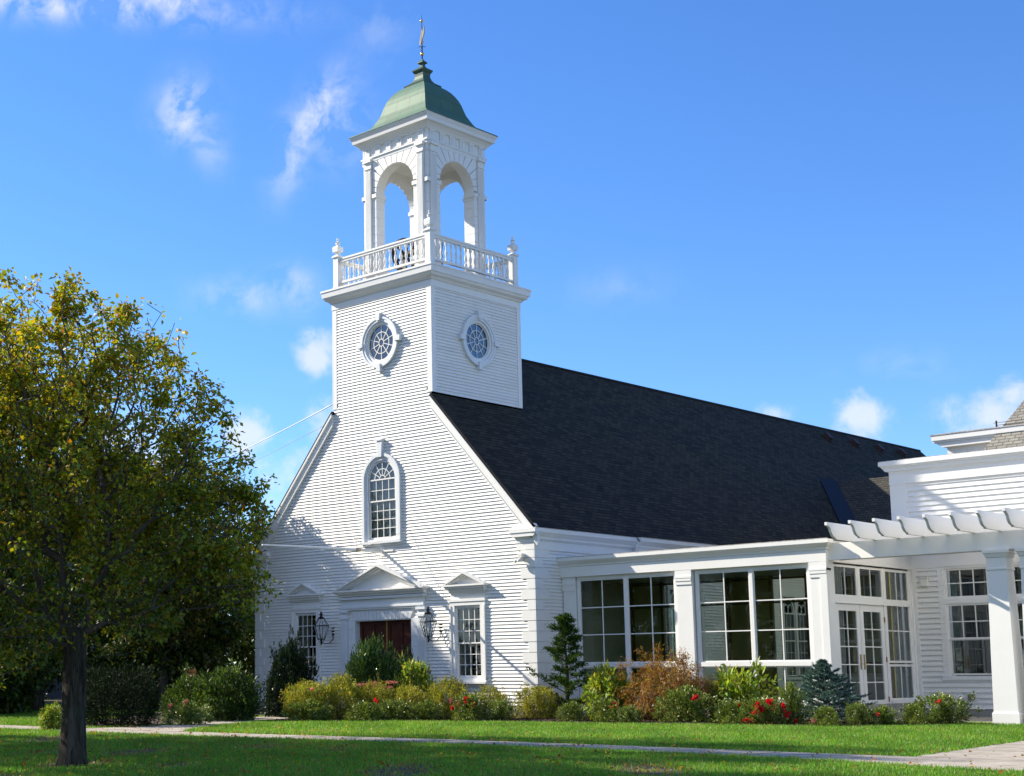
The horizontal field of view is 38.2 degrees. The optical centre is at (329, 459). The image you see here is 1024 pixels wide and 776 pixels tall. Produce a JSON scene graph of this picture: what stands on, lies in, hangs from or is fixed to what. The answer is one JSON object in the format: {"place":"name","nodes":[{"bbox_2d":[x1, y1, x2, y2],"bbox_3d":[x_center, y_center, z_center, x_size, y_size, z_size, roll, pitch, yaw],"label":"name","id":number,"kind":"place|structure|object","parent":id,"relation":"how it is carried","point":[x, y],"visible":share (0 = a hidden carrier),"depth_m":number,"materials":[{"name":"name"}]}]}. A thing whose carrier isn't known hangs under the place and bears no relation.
{"place":"outdoors","nodes":[
{"label":"outdoors","id":0,"kind":"place"},
{"bbox_2d":[1,467,153,697],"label":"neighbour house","id":1,"kind":"structure","parent":0,"point":[57,694],"depth_m":80.60,"materials":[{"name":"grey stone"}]},
{"bbox_2d":[90,715,287,731],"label":"path","id":2,"kind":"structure","parent":0,"point":[177,727],"depth_m":35.69,"materials":[{"name":"concrete"}]},
{"bbox_2d":[0,688,1023,775],"bbox_3d":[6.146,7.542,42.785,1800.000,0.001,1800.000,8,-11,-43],"label":"lawn","id":3,"kind":"structure","parent":0,"point":[51,701],"depth_m":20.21,"materials":[{"name":"plant"}]},
{"bbox_2d":[0,578,57,713],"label":"background tree","id":4,"kind":"object","parent":3,"relation":"on","point":[15,696],"visible":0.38,"depth_m":47.87,"materials":[{"name":"green plant"}]},
{"bbox_2d":[0,531,77,692],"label":"background tree","id":5,"kind":"object","parent":3,"relation":"on","point":[11,574],"visible":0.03,"depth_m":64.04,"materials":[{"name":"green plant"}]},
{"bbox_2d":[5,510,78,699],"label":"background tree","id":6,"kind":"object","parent":3,"relation":"on","point":[61,676],"visible":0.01,"depth_m":70.99,"materials":[{"name":"green plant"}]},
{"bbox_2d":[38,701,60,729],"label":"yellow shrub","id":7,"kind":"object","parent":3,"relation":"on","point":[48,720],"visible":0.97,"depth_m":34.22,"materials":[{"name":"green plant"}]},
{"bbox_2d":[0,377,132,710],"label":"green tree","id":8,"kind":"object","parent":3,"relation":"on","point":[38,703],"visible":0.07,"depth_m":52.50,"materials":[{"name":"green plant"}]},
{"bbox_2d":[20,508,254,705],"bbox_3d":[-7.422,5.978,61.193,10.071,9.720,8.586,8,-11,-43],"label":"background tree","id":9,"kind":"object","parent":3,"relation":"on","point":[98,662],"visible":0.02,"depth_m":60.63,"materials":[{"name":"green plant"}]},
{"bbox_2d":[0,267,282,767],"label":"autumn tree","id":10,"kind":"object","parent":3,"relation":"on","point":[108,472],"visible":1,"depth_m":20.64,"materials":[{"name":"green plant"}]},
{"bbox_2d":[51,442,271,710],"bbox_3d":[-5.708,4.214,52.903,7.202,9.947,8.194,8,-11,-43],"label":"green tree","id":11,"kind":"object","parent":3,"relation":"on","point":[194,624],"visible":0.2,"depth_m":51.85,"materials":[{"name":"green plant"}]},
{"bbox_2d":[86,539,254,708],"bbox_3d":[-6.171,6.361,55.043,6.363,7.154,7.258,8,-11,-43],"label":"background tree","id":12,"kind":"object","parent":3,"relation":"on","point":[226,631],"visible":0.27,"depth_m":53.51,"materials":[{"name":"green plant"}]},
{"bbox_2d":[89,710,267,726],"bbox_3d":[-4.769,7.761,44.095,6.538,0.001,16.345,-4,-9,21],"label":"mulch bed","id":13,"kind":"object","parent":3,"relation":"on","point":[159,722],"visible":0.18,"depth_m":39.45,"materials":[{"name":"brown soil"}]},
{"bbox_2d":[86,658,165,726],"bbox_3d":[-5.365,5.885,36.844,2.449,1.870,2.875,3,-11,-6],"label":"yew hedge","id":14,"kind":"object","parent":13,"relation":"on","point":[140,697],"visible":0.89,"depth_m":36.35,"materials":[{"name":"green plant"}]},
{"bbox_2d":[154,699,214,724],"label":"rose bush","id":15,"kind":"object","parent":13,"relation":"on","point":[187,714],"visible":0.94,"depth_m":37.06,"materials":[{"name":"green plant"}]},
{"bbox_2d":[185,669,195,677],"bbox_3d":[-4.343,7.281,45.655,0.340,1.460,0.081,-1,-8,6],"label":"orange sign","id":16,"kind":"object","parent":13,"relation":"on","point":[192,671],"visible":0.23,"depth_m":45.70,"materials":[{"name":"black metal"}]},
{"bbox_2d":[156,662,229,718],"bbox_3d":[-3.975,6.759,42.265,2.488,1.747,2.523,-1,-5,24],"label":"green bush","id":17,"kind":"object","parent":13,"relation":"on","point":[170,697],"visible":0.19,"depth_m":41.97,"materials":[{"name":"green plant"}]},
{"bbox_2d":[175,656,264,721],"bbox_3d":[-2.814,6.382,40.274,2.267,1.971,2.227,7,-11,-42],"label":"green bush","id":18,"kind":"object","parent":3,"relation":"on","point":[237,697],"visible":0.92,"depth_m":39.88,"materials":[{"name":"green plant"}]},
{"bbox_2d":[218,520,266,684],"bbox_3d":[-2.179,6.985,64.444,9.118,8.794,8.194,8,-11,-43],"label":"background tree","id":19,"kind":"object","parent":3,"relation":"on","point":[251,657],"visible":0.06,"depth_m":62.50,"materials":[{"name":"green plant"}]},
{"bbox_2d":[257,625,318,716],"bbox_3d":[-1.197,6.384,43.647,1.837,2.973,1.398,-2,-8,11],"label":"holly bush","id":20,"kind":"object","parent":3,"relation":"on","point":[290,659],"visible":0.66,"depth_m":43.38,"materials":[{"name":"green plant"}]},
{"bbox_2d":[0,721,1023,775],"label":"fallen leaves","id":21,"kind":"object","parent":3,"relation":"on","point":[422,770],"visible":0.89,"depth_m":23.11,"materials":[{"name":"brown plant"}]},
{"bbox_2d":[252,15,955,715],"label":"church","id":22,"kind":"structure","parent":3,"relation":"on","point":[464,449],"depth_m":49.38,"materials":[{"name":"paint"}]},
{"bbox_2d":[233,426,322,471],"bbox_3d":[-3.746,0.218,64.375,0.018,1.169,28.751,2,-9,-15],"label":"overhead cable","id":23,"kind":"object","parent":22,"relation":"attached to","point":[285,445],"visible":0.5,"depth_m":56.27,"materials":[{"name":"grey plastic"}]},
{"bbox_2d":[227,404,332,457],"bbox_3d":[-2.727,-1.051,65.306,0.037,2.618,30.353,1,-8,-11],"label":"overhead cable","id":24,"kind":"object","parent":22,"relation":"attached to","point":[286,428],"visible":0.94,"depth_m":59.76,"materials":[{"name":"white plastic"}]},
{"bbox_2d":[285,583,323,683],"bbox_3d":[-0.798,5.995,50.226,0.453,3.490,1.720,8,-11,-43],"label":"window","id":25,"kind":"structure","parent":22,"relation":"in","point":[305,598],"depth_m":50.35,"materials":[{"name":"white paint"}]},
{"bbox_2d":[313,611,334,644],"bbox_3d":[-0.210,5.682,49.210,0.705,1.150,0.526,8,-11,-43],"label":"wall lantern","id":26,"kind":"object","parent":22,"relation":"attached to","point":[319,626],"depth_m":49.14,"materials":[{"name":"black metal"}]},
{"bbox_2d":[262,530,408,555],"bbox_3d":[-0.195,2.537,46.284,5.301,0.786,2.609,8,-11,-43],"label":"flagpole","id":27,"kind":"object","parent":22,"relation":"attached to","point":[382,551],"visible":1,"depth_m":46.79,"materials":[{"name":"white metal"}]},
{"bbox_2d":[356,312,402,371],"bbox_3d":[1.708,-3.956,48.994,0.250,2.000,2.000,8,-11,-43],"label":"oculus window","id":28,"kind":"structure","parent":22,"relation":"in","point":[380,339],"depth_m":49.05,"materials":[{"name":"paint"}]},
{"bbox_2d":[332,564,429,706],"bbox_3d":[1.746,5.800,47.567,0.610,4.780,4.120,8,-11,-43],"label":"doorway","id":29,"kind":"structure","parent":22,"relation":"in","point":[390,614],"depth_m":47.69,"materials":[{"name":"paint"}]},
{"bbox_2d":[360,438,402,547],"bbox_3d":[1.773,1.075,48.295,0.376,3.560,1.840,8,-11,-43],"label":"arched window","id":30,"kind":"structure","parent":22,"relation":"in","point":[387,510],"depth_m":48.38,"materials":[{"name":"paint"}]},
{"bbox_2d":[392,238,442,269],"bbox_3d":[3.243,-6.996,51.124,1.360,1.936,1.850,8,-11,-43],"label":"church bell","id":31,"kind":"object","parent":22,"relation":"hanging from","point":[403,256],"visible":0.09,"depth_m":51.50,"materials":[{"name":"black metal"}]},
{"bbox_2d":[420,606,441,642],"bbox_3d":[3.167,5.156,45.741,0.705,1.150,0.526,8,-11,-43],"label":"wall lantern","id":32,"kind":"object","parent":22,"relation":"attached to","point":[428,636],"depth_m":45.67,"materials":[{"name":"black metal"}]},
{"bbox_2d":[442,572,488,685],"bbox_3d":[4.284,5.204,45.004,0.453,3.490,1.720,8,-11,-43],"label":"window","id":33,"kind":"structure","parent":22,"relation":"in","point":[465,588],"depth_m":45.16,"materials":[{"name":"white paint"}]},
{"bbox_2d":[457,311,499,370],"bbox_3d":[4.995,-4.002,48.937,2.000,2.000,0.250,8,-11,-43],"label":"oculus window","id":34,"kind":"structure","parent":22,"relation":"in","point":[479,344],"depth_m":49.00,"materials":[{"name":"paint"}]},
{"bbox_2d":[513,553,525,562],"bbox_3d":[5.692,2.949,43.672,0.283,0.288,0.304,8,-11,-43],"label":"security camera","id":35,"kind":"object","parent":22,"relation":"attached to","point":[521,556],"visible":1,"depth_m":43.60,"materials":[{"name":"white paint"}]},
{"bbox_2d":[666,585,708,679],"bbox_3d":[11.904,5.777,48.642,2.240,3.170,0.220,8,-11,-43],"label":"courtyard window","id":36,"kind":"structure","parent":22,"relation":"in","point":[670,611],"depth_m":48.22,"materials":[{"name":"white paint"}]},
{"bbox_2d":[779,592,808,679],"bbox_3d":[17.236,6.492,53.724,2.240,3.170,0.220,8,-11,-43],"label":"courtyard window","id":37,"kind":"structure","parent":22,"relation":"in","point":[795,641],"depth_m":53.64,"materials":[{"name":"white paint"}]},
{"bbox_2d":[843,612,846,673],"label":"courtyard window","id":38,"kind":"structure","parent":22,"relation":"in","point":[843,612],"depth_m":56.27,"materials":[{"name":"white paint"}]},
{"bbox_2d":[258,714,982,725],"bbox_3d":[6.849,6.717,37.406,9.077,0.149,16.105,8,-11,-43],"label":"bark mulch","id":39,"kind":"object","parent":3,"relation":"on","point":[555,720],"visible":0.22,"depth_m":37.49,"materials":[{"name":"brown wood"}]},
{"bbox_2d":[280,688,333,721],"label":"rose bush","id":40,"kind":"object","parent":39,"relation":"on","point":[313,712],"visible":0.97,"depth_m":39.41,"materials":[{"name":"green plant"}]},
{"bbox_2d":[278,674,340,719],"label":"spirea shrub","id":41,"kind":"object","parent":39,"relation":"on","point":[313,694],"visible":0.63,"depth_m":40.18,"materials":[{"name":"yellow plant"}]},
{"bbox_2d":[321,669,362,719],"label":"spirea shrub","id":42,"kind":"object","parent":39,"relation":"on","point":[347,683],"visible":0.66,"depth_m":40.50,"materials":[{"name":"yellow plant"}]},
{"bbox_2d":[335,700,386,720],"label":"rose bush","id":43,"kind":"object","parent":39,"relation":"on","point":[360,708],"visible":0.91,"depth_m":39.35,"materials":[{"name":"green plant"}]},
{"bbox_2d":[340,632,410,710],"bbox_3d":[1.255,6.389,42.855,2.213,2.694,1.739,0,-8,-29],"label":"holly bush","id":44,"kind":"object","parent":39,"relation":"on","point":[372,662],"visible":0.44,"depth_m":42.58,"materials":[{"name":"green plant"}]},
{"bbox_2d":[353,673,398,717],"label":"spirea shrub","id":45,"kind":"object","parent":39,"relation":"on","point":[365,693],"visible":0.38,"depth_m":40.76,"materials":[{"name":"yellow plant"}]},
{"bbox_2d":[357,680,398,702],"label":"sedum plant","id":46,"kind":"object","parent":39,"relation":"on","point":[389,687],"visible":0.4,"depth_m":41.69,"materials":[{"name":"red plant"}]},
{"bbox_2d":[370,697,418,720],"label":"rose bush","id":47,"kind":"object","parent":39,"relation":"on","point":[394,710],"visible":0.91,"depth_m":39.40,"materials":[{"name":"green plant"}]},
{"bbox_2d":[385,680,429,719],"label":"spirea shrub","id":48,"kind":"object","parent":39,"relation":"on","point":[402,692],"visible":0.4,"depth_m":40.32,"materials":[{"name":"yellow plant"}]},
{"bbox_2d":[398,643,418,672],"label":"holly bush","id":49,"kind":"object","parent":39,"relation":"on","point":[408,655],"visible":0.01,"depth_m":43.86,"materials":[{"name":"green plant"}]},
{"bbox_2d":[390,652,437,716],"bbox_3d":[2.459,6.642,42.311,1.519,2.263,1.560,-4,-11,21],"label":"hydrangea shrub","id":50,"kind":"object","parent":39,"relation":"on","point":[417,676],"visible":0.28,"depth_m":42.12,"materials":[{"name":"green plant"}]},
{"bbox_2d":[404,698,445,719],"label":"rose bush","id":51,"kind":"object","parent":39,"relation":"on","point":[429,710],"visible":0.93,"depth_m":39.33,"materials":[{"name":"green plant"}]},
{"bbox_2d":[421,673,477,718],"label":"spirea shrub","id":52,"kind":"object","parent":39,"relation":"on","point":[437,693],"visible":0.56,"depth_m":40.50,"materials":[{"name":"yellow plant"}]},
{"bbox_2d":[444,692,487,721],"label":"rose bush","id":53,"kind":"object","parent":39,"relation":"on","point":[468,710],"visible":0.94,"depth_m":39.08,"materials":[{"name":"green plant"}]},
{"bbox_2d":[471,677,519,718],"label":"spirea shrub","id":54,"kind":"object","parent":39,"relation":"on","point":[485,693],"visible":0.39,"depth_m":40.03,"materials":[{"name":"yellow plant"}]},
{"bbox_2d":[485,698,518,719],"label":"rose bush","id":55,"kind":"object","parent":39,"relation":"on","point":[503,709],"visible":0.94,"depth_m":39.00,"materials":[{"name":"green plant"}]},
{"bbox_2d":[510,681,563,717],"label":"spirea shrub","id":56,"kind":"object","parent":39,"relation":"on","point":[527,702],"visible":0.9,"depth_m":40.49,"materials":[{"name":"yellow plant"}]},
{"bbox_2d":[525,612,615,715],"bbox_3d":[6.855,5.731,40.658,2.448,2.966,2.163,8,-11,-43],"label":"conifer","id":57,"kind":"object","parent":39,"relation":"on","point":[568,630],"visible":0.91,"depth_m":40.67,"materials":[{"name":"green plant"}]},
{"bbox_2d":[554,700,588,720],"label":"rose bush","id":58,"kind":"object","parent":39,"relation":"on","point":[574,713],"visible":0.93,"depth_m":37.97,"materials":[{"name":"green plant"}]},
{"bbox_2d":[581,696,624,721],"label":"rose bush","id":59,"kind":"object","parent":39,"relation":"on","point":[607,712],"visible":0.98,"depth_m":37.40,"materials":[{"name":"green plant"}]},
{"bbox_2d":[579,659,636,717],"bbox_3d":[7.600,6.370,39.699,1.556,1.924,2.304,-3,-9,37],"label":"hydrangea shrub","id":60,"kind":"object","parent":39,"relation":"on","point":[604,681],"visible":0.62,"depth_m":39.49,"materials":[{"name":"green plant"}]},
{"bbox_2d":[616,704,646,723],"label":"rose bush","id":61,"kind":"object","parent":39,"relation":"on","point":[631,713],"visible":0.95,"depth_m":36.65,"materials":[{"name":"green plant"}]},
{"bbox_2d":[614,643,716,719],"bbox_3d":[9.205,5.962,38.959,3.259,2.215,2.966,5,-13,-22],"label":"japanese maple","id":62,"kind":"object","parent":39,"relation":"on","point":[649,695],"visible":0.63,"depth_m":38.53,"materials":[{"name":"brown plant"}]},
{"bbox_2d":[648,683,719,722],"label":"rose bush","id":63,"kind":"object","parent":39,"relation":"on","point":[690,705],"visible":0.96,"depth_m":36.86,"materials":[{"name":"green plant"}]},
{"bbox_2d":[707,698,749,724],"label":"rose bush","id":64,"kind":"object","parent":39,"relation":"on","point":[730,707],"visible":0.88,"depth_m":35.63,"materials":[{"name":"green plant"}]},
{"bbox_2d":[701,656,780,718],"bbox_3d":[10.656,6.066,38.192,1.672,2.060,2.166,10,-10,-37],"label":"hydrangea shrub","id":65,"kind":"object","parent":39,"relation":"on","point":[726,684],"visible":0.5,"depth_m":37.91,"materials":[{"name":"green plant"}]},
{"bbox_2d":[739,695,794,723],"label":"rose bush","id":66,"kind":"object","parent":39,"relation":"on","point":[764,707],"visible":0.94,"depth_m":35.08,"materials":[{"name":"green plant"}]},
{"bbox_2d":[771,681,809,723],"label":"rose bush","id":67,"kind":"object","parent":39,"relation":"on","point":[794,703],"visible":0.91,"depth_m":35.04,"materials":[{"name":"green plant"}]},
{"bbox_2d":[805,705,843,726],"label":"rose bush","id":68,"kind":"object","parent":39,"relation":"on","point":[830,717],"visible":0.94,"depth_m":33.92,"materials":[{"name":"green plant"}]},
{"bbox_2d":[784,658,877,719],"bbox_3d":[12.359,5.698,35.959,2.585,1.608,2.095,-5,-9,28],"label":"blue spruce","id":69,"kind":"object","parent":39,"relation":"on","point":[821,671],"visible":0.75,"depth_m":35.68,"materials":[{"name":"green plant"}]},
{"bbox_2d":[843,701,879,724],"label":"rose bush","id":70,"kind":"object","parent":39,"relation":"on","point":[859,717],"visible":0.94,"depth_m":34.15,"materials":[{"name":"green plant"}]},
{"bbox_2d":[863,705,901,724],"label":"rose bush","id":71,"kind":"object","parent":39,"relation":"on","point":[884,714],"visible":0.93,"depth_m":34.05,"materials":[{"name":"green plant"}]},
{"bbox_2d":[897,702,928,725],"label":"rose bush","id":72,"kind":"object","parent":39,"relation":"on","point":[911,710],"visible":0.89,"depth_m":34.53,"materials":[{"name":"green plant"}]},
{"bbox_2d":[912,690,983,724],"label":"rose bush","id":73,"kind":"object","parent":39,"relation":"on","point":[944,712],"visible":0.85,"depth_m":34.44,"materials":[{"name":"green plant"}]},
{"bbox_2d":[556,538,919,719],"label":"sunroom","id":74,"kind":"structure","parent":3,"relation":"on","point":[865,597],"depth_m":40.94,"materials":[{"name":"white paint"}]},
{"bbox_2d":[835,603,864,703],"bbox_3d":[13.760,5.229,38.445,1.365,2.880,0.122,8,-11,-43],"label":"french door","id":75,"kind":"structure","parent":74,"relation":"in","point":[846,607],"depth_m":38.70,"materials":[{"name":"white paint"}]},
{"bbox_2d":[859,604,889,703],"bbox_3d":[14.773,5.365,39.410,1.405,2.880,0.122,8,-11,-43],"label":"french door","id":76,"kind":"structure","parent":74,"relation":"in","point":[862,608],"depth_m":39.54,"materials":[{"name":"white paint"}]},
{"bbox_2d":[824,507,1023,724],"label":"pergola","id":77,"kind":"object","parent":3,"relation":"on","point":[996,540],"visible":1,"depth_m":35.04,"materials":[{"name":"white paint"}]},
{"bbox_2d":[878,446,1023,716],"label":"side wing","id":78,"kind":"structure","parent":3,"relation":"on","point":[969,483],"depth_m":40.70,"materials":[{"name":"white wood"}]},
{"bbox_2d":[937,565,991,679],"bbox_3d":[17.771,4.494,40.300,0.451,3.130,1.620,8,-11,-43],"label":"window","id":79,"kind":"structure","parent":78,"relation":"in","point":[966,655],"depth_m":40.37,"materials":[{"name":"white paint"}]},
{"bbox_2d":[929,400,1023,453],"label":"block","id":80,"kind":"structure","parent":78,"relation":"on","point":[1009,433],"depth_m":45.82,"materials":[{"name":"paint"}]},
{"bbox_2d":[1014,563,1023,664],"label":"window","id":81,"kind":"structure","parent":78,"relation":"in","point":[1019,596],"depth_m":39.50,"materials":[{"name":"white paint"}]},
{"bbox_2d":[0,725,1023,770],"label":"path","id":82,"kind":"structure","parent":0,"point":[1003,755],"depth_m":23.01,"materials":[{"name":"concrete"}]},
{"bbox_2d":[209,733,1023,760],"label":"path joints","id":83,"kind":"object","parent":82,"relation":"on","point":[772,752],"visible":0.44,"depth_m":22.97,"materials":[{"name":"grey concrete"}]},
{"bbox_2d":[0,0,1023,665],"label":"sky","id":84,"kind":"structure","parent":0,"point":[811,212],"materials":[{"name":"blue"}]},
{"bbox_2d":[843,716,992,722],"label":"path","id":85,"kind":"structure","parent":0,"point":[980,719],"depth_m":37.61,"materials":[{"name":"grey concrete"}]}
]}

